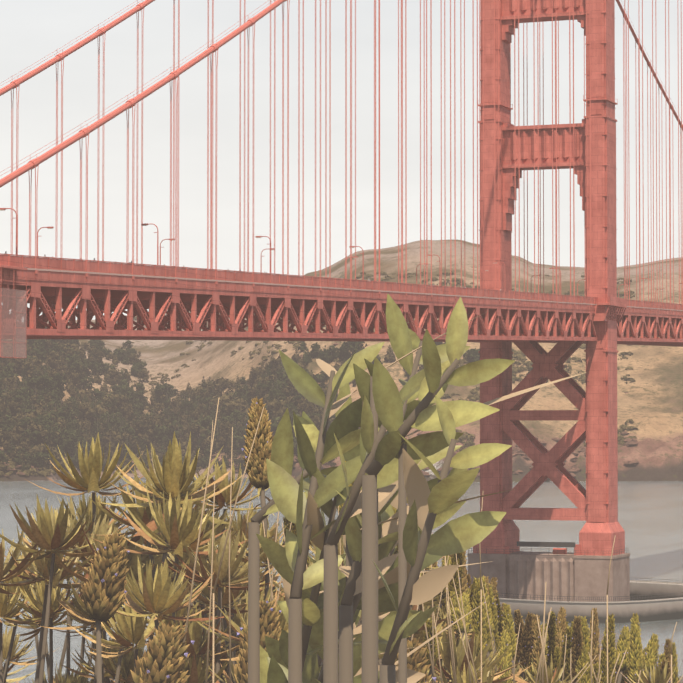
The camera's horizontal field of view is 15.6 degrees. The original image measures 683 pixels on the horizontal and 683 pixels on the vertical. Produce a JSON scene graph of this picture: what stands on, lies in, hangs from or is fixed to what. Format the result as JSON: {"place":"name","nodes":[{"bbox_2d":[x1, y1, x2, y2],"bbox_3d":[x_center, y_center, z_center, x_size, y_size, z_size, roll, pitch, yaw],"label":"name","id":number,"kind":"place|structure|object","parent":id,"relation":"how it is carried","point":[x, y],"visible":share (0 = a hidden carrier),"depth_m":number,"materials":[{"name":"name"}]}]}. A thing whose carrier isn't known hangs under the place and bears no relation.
{"place":"outdoors","nodes":[
{"label":"outdoors","id":0,"kind":"place"},
{"bbox_2d":[5,251,528,298],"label":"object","id":1,"kind":"structure","parent":0,"point":[183,266],"depth_m":377.12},
{"bbox_2d":[0,402,676,682],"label":"echium","id":2,"kind":"object","parent":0,"point":[171,478],"depth_m":9.82,"materials":[{"name":"green plant"}]},
{"bbox_2d":[0,450,682,682],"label":"spiky plant leaves","id":3,"kind":"object","parent":2,"relation":"attached to","point":[35,536],"visible":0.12,"depth_m":9.70,"materials":[{"name":"green plant"}]},
{"bbox_2d":[81,397,672,682],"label":"flower spikes","id":4,"kind":"object","parent":2,"relation":"attached to","point":[166,647],"visible":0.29,"depth_m":5.85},
{"bbox_2d":[282,461,679,682],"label":"green flower spikes","id":5,"kind":"object","parent":2,"relation":"on","point":[636,654],"visible":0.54,"depth_m":11.15,"materials":[{"name":"green plant"}]},
{"bbox_2d":[0,239,682,481],"bbox_3d":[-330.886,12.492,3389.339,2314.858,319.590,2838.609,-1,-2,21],"label":"hillside","id":6,"kind":"structure","parent":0,"point":[650,403],"depth_m":2515.29,"materials":[{"name":"beige soil"}]},
{"bbox_2d":[0,326,532,473],"bbox_3d":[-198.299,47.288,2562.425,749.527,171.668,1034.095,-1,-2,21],"label":"trees","id":7,"kind":"object","parent":6,"relation":"on","point":[68,443],"visible":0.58,"depth_m":2461.99,"materials":[{"name":"green plant"}]},
{"bbox_2d":[0,271,637,475],"bbox_3d":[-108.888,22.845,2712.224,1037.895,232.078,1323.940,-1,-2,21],"label":"hillside shrubs","id":8,"kind":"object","parent":6,"relation":"on","point":[518,355],"visible":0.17,"depth_m":2451.75,"materials":[{"name":"green plant"}]},
{"bbox_2d":[3,342,638,478],"bbox_3d":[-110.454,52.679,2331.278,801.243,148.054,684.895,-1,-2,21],"label":"headland rocks","id":9,"kind":"object","parent":6,"relation":"on","point":[628,441],"visible":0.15,"depth_m":2180.65,"materials":[{"name":"brown stone"}]},
{"bbox_2d":[0,476,682,682],"bbox_3d":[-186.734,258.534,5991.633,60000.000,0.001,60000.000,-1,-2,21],"label":"water","id":10,"kind":"structure","parent":0,"point":[650,517],"depth_m":1144.53,"materials":[{"name":"grey liquid"}]},
{"bbox_2d":[467,551,629,601],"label":"tower pier","id":11,"kind":"structure","parent":10,"relation":"in","point":[582,578],"depth_m":614.51,"materials":[{"name":"concrete"}]},
{"bbox_2d":[504,544,580,554],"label":"equipment boxes","id":12,"kind":"object","parent":11,"relation":"on","point":[555,550],"visible":0.88,"depth_m":614.23,"materials":[{"name":"red paint"}]},
{"bbox_2d":[468,541,627,554],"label":"pier railing","id":13,"kind":"object","parent":11,"relation":"on","point":[544,544],"visible":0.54,"depth_m":614.94,"materials":[{"name":"grey metal"}]},
{"bbox_2d":[473,0,626,555],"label":"tower","id":14,"kind":"structure","parent":11,"relation":"on","point":[595,502],"depth_m":621.08,"materials":[{"name":"metal"}]},
{"bbox_2d":[440,580,682,622],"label":"pier fender","id":15,"kind":"object","parent":10,"relation":"on","point":[666,606],"visible":0.21,"depth_m":575.95,"materials":[{"name":"grey concrete"}]},
{"bbox_2d":[499,577,682,601],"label":"fender handrail","id":16,"kind":"object","parent":15,"relation":"on","point":[557,598],"visible":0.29,"depth_m":577.50,"materials":[{"name":"grey metal"}]},
{"bbox_2d":[0,0,682,321],"label":"sky","id":17,"kind":"structure","parent":0,"point":[30,30],"materials":[{"name":"white"}]},
{"bbox_2d":[11,0,682,312],"bbox_3d":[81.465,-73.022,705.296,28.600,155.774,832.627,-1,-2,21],"label":"cable clamps","id":18,"kind":"object","parent":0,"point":[36,162],"visible":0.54,"depth_m":395.90,"materials":[{"name":"red metal"}]},
{"bbox_2d":[0,0,682,187],"bbox_3d":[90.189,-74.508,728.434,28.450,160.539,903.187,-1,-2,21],"label":"cables","id":19,"kind":"object","parent":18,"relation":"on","point":[20,171],"visible":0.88,"depth_m":392.61,"materials":[{"name":"red paint"}]},
{"bbox_2d":[11,0,682,309],"bbox_3d":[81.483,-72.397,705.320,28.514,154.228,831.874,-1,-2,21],"label":"suspender ropes","id":20,"kind":"object","parent":19,"relation":"on","point":[174,170],"visible":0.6,"depth_m":519.67,"materials":[{"name":"red paint"}]},
{"bbox_2d":[0,285,682,345],"bbox_3d":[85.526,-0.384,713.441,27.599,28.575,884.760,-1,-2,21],"label":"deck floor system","id":21,"kind":"object","parent":20,"relation":"hanging from","point":[49,294],"visible":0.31,"depth_m":424.09,"materials":[{"name":"red paint"}]},
{"bbox_2d":[0,277,682,341],"bbox_3d":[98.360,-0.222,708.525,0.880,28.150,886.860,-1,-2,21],"label":"truss","id":22,"kind":"object","parent":21,"relation":"attached to","point":[83,296],"visible":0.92,"depth_m":421.70,"materials":[{"name":"metal"}]},
{"bbox_2d":[1,304,682,346],"bbox_3d":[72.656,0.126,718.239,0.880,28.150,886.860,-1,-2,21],"label":"bridge underside bracing","id":23,"kind":"object","parent":21,"relation":"attached to","point":[209,324],"visible":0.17,"depth_m":457.21,"materials":[{"name":"paint"}]},
{"bbox_2d":[27,268,682,310],"bbox_3d":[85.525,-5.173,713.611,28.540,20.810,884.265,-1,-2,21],"label":"bridge deck edge","id":24,"kind":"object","parent":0,"point":[306,286],"depth_m":423.03,"materials":[{"name":"red metal"}]},
{"bbox_2d":[0,264,26,358],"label":"scaffold frame","id":25,"kind":"object","parent":24,"relation":"on","point":[8,267],"visible":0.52,"depth_m":329.08,"materials":[{"name":"red metal"}]},
{"bbox_2d":[0,288,26,357],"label":"scaffold netting","id":26,"kind":"object","parent":25,"relation":"attached to","point":[22,324],"visible":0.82,"depth_m":329.20,"materials":[{"name":"red fabric"}]},
{"bbox_2d":[0,253,681,309],"bbox_3d":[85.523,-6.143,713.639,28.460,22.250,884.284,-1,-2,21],"label":"deck railing","id":27,"kind":"object","parent":24,"relation":"on","point":[28,261],"visible":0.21,"depth_m":417.36,"materials":[{"name":"metal"}]},
{"bbox_2d":[0,208,681,307],"bbox_3d":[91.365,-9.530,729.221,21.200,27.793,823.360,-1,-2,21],"label":"street lamps","id":28,"kind":"object","parent":24,"relation":"on","point":[270,248],"visible":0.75,"depth_m":468.86,"materials":[{"name":"metal"}]},
{"bbox_2d":[0,269,682,314],"bbox_3d":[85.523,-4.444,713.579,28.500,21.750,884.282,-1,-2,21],"label":"deck fascia","id":29,"kind":"structure","parent":24,"relation":"on","point":[69,276],"depth_m":416.15,"materials":[{"name":"paint"}]},
{"bbox_2d":[248,294,514,682],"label":"shrub","id":30,"kind":"object","parent":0,"point":[349,441],"depth_m":1.77,"materials":[{"name":"green plant"}]},
{"bbox_2d":[283,317,586,682],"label":"dry leaves","id":31,"kind":"object","parent":30,"relation":"attached to","point":[430,584],"visible":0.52,"depth_m":1.78,"materials":[{"name":"plant"}]},
{"bbox_2d":[183,398,676,682],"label":"dry stalks","id":32,"kind":"object","parent":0,"point":[542,661],"visible":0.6,"depth_m":7.43,"materials":[{"name":"beige plant"}]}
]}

